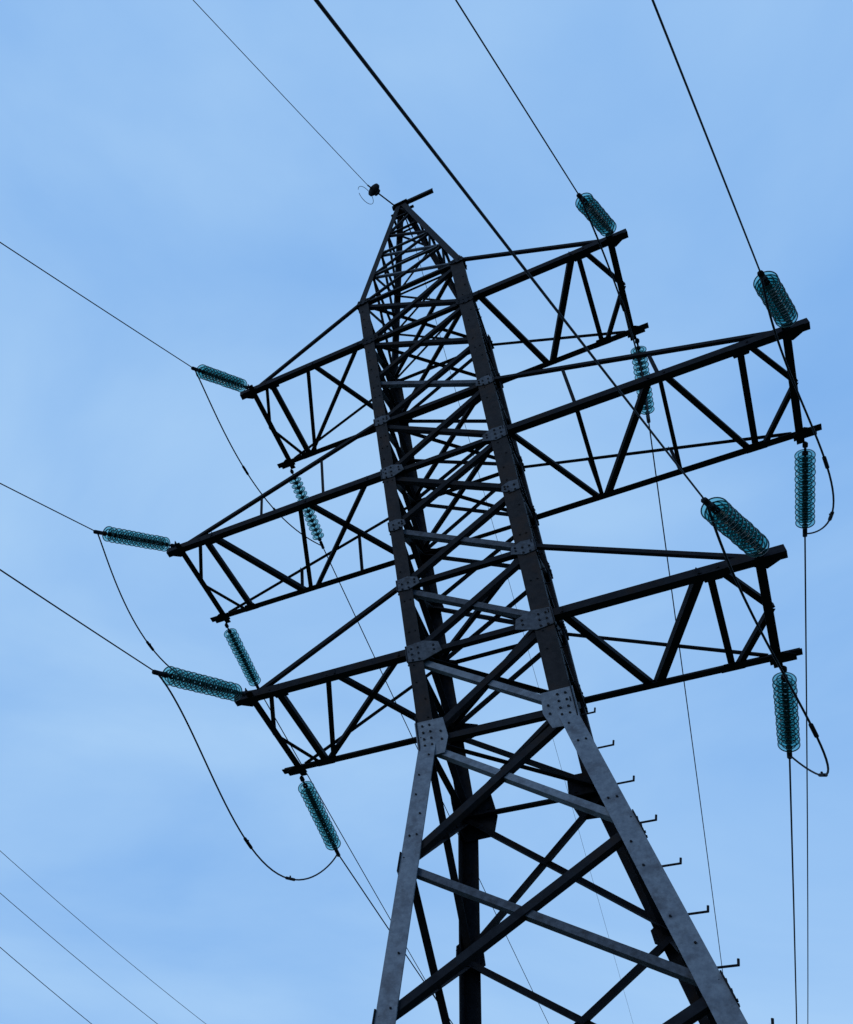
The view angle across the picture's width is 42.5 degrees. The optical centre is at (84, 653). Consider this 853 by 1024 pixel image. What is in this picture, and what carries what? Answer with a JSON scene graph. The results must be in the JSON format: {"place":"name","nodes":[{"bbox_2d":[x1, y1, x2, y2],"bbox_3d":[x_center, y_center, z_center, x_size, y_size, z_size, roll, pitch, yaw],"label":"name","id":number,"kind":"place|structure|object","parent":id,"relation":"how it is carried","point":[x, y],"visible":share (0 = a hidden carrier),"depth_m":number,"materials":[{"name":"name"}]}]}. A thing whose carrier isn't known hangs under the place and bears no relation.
{"place":"outdoors","nodes":[
{"label":"outdoors","id":0,"kind":"place"},
{"bbox_2d":[0,947,91,1023],"bbox_3d":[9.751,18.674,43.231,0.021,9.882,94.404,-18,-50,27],"label":"power line","id":1,"kind":"object","parent":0,"point":[45,985],"visible":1,"depth_m":28.42,"materials":[{"name":"metal"}]},
{"bbox_2d":[0,893,156,1023],"bbox_3d":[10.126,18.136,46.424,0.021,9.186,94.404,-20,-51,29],"label":"power line","id":2,"kind":"object","parent":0,"point":[75,957],"visible":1,"depth_m":33.30,"materials":[{"name":"metal"}]},
{"bbox_2d":[0,851,205,1023],"bbox_3d":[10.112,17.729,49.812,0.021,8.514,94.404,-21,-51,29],"label":"power line","id":3,"kind":"object","parent":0,"point":[98,936],"visible":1,"depth_m":38.17,"materials":[{"name":"metal"}]},
{"bbox_2d":[0,0,852,1023],"label":"sky","id":4,"kind":"structure","parent":0,"point":[148,166],"materials":[{"name":"blue"}]},
{"label":"ground","id":5,"kind":"structure","parent":0,"visible":0},
{"bbox_2d":[93,183,834,1023],"bbox_3d":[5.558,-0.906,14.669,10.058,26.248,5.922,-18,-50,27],"label":"transmission tower","id":6,"kind":"structure","parent":5,"relation":"on","point":[445,729],"depth_m":13.62,"materials":[{"name":"metal"}]},
{"bbox_2d":[0,483,94,530],"bbox_3d":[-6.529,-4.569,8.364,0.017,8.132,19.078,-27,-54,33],"label":"power line","id":7,"kind":"object","parent":6,"relation":"attached to","point":[43,505],"visible":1,"depth_m":14.83,"materials":[{"name":"metal"}]},
{"bbox_2d":[0,569,153,670],"bbox_3d":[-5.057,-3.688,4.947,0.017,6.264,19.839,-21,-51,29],"label":"power line","id":8,"kind":"object","parent":6,"relation":"attached to","point":[74,618],"visible":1,"depth_m":11.15,"materials":[{"name":"metal"}]},
{"bbox_2d":[0,242,192,367],"bbox_3d":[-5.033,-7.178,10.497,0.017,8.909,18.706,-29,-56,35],"label":"power line","id":9,"kind":"object","parent":6,"relation":"attached to","point":[92,302],"visible":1,"depth_m":15.83,"materials":[{"name":"metal"}]},
{"bbox_2d":[193,0,366,183],"bbox_3d":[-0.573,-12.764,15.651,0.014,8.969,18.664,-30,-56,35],"label":"earth wire","id":10,"kind":"object","parent":6,"relation":"attached to","point":[276,88],"visible":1,"depth_m":20.15,"materials":[{"name":"metal"}]},
{"bbox_2d":[264,699,450,1023],"bbox_3d":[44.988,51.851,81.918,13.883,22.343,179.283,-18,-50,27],"label":"power line","id":11,"kind":"object","parent":6,"relation":"attached to","point":[342,836],"visible":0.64,"depth_m":23.47,"materials":[{"name":"metal"}]},
{"bbox_2d":[340,856,452,1023],"bbox_3d":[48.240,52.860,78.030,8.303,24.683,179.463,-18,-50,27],"label":"power line","id":12,"kind":"object","parent":6,"relation":"attached to","point":[382,919],"visible":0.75,"depth_m":17.61,"materials":[{"name":"metal"}]},
{"bbox_2d":[323,549,548,1023],"bbox_3d":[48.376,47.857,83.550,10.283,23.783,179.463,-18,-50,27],"label":"power line","id":13,"kind":"object","parent":6,"relation":"attached to","point":[411,736],"visible":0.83,"depth_m":25.05,"materials":[{"name":"metal"}]},
{"bbox_2d":[314,0,705,500],"bbox_3d":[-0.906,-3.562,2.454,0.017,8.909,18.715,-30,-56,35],"label":"power line","id":14,"kind":"object","parent":6,"relation":"attached to","point":[385,89],"visible":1,"depth_m":5.63,"materials":[{"name":"metal"}]},
{"bbox_2d":[455,0,578,194],"bbox_3d":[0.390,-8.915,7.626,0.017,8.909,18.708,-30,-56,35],"label":"power line","id":15,"kind":"object","parent":6,"relation":"attached to","point":[514,93],"visible":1,"depth_m":13.00,"materials":[{"name":"metal"}]},
{"bbox_2d":[412,237,632,1021],"bbox_3d":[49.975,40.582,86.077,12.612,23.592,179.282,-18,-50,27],"label":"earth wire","id":16,"kind":"object","parent":6,"relation":"attached to","point":[523,633],"visible":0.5,"depth_m":33.59,"materials":[{"name":"metal"}]},
{"bbox_2d":[648,423,722,972],"bbox_3d":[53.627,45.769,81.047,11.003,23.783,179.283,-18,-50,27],"label":"power line","id":17,"kind":"object","parent":6,"relation":"attached to","point":[684,684],"visible":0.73,"depth_m":24.80,"materials":[{"name":"metal"}]},
{"bbox_2d":[651,0,760,272],"bbox_3d":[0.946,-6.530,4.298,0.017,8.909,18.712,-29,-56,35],"label":"power line","id":18,"kind":"object","parent":6,"relation":"attached to","point":[687,88],"visible":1,"depth_m":9.40,"materials":[{"name":"metal"}]},
{"bbox_2d":[789,759,796,1023],"bbox_3d":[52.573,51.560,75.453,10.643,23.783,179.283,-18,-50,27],"label":"power line","id":19,"kind":"object","parent":6,"relation":"attached to","point":[793,882],"visible":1,"depth_m":15.81,"materials":[{"name":"metal"}]},
{"bbox_2d":[804,537,807,1023],"bbox_3d":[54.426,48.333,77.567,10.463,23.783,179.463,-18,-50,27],"label":"power line","id":20,"kind":"object","parent":6,"relation":"attached to","point":[806,753],"visible":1,"depth_m":19.56,"materials":[{"name":"metal"}]}
]}

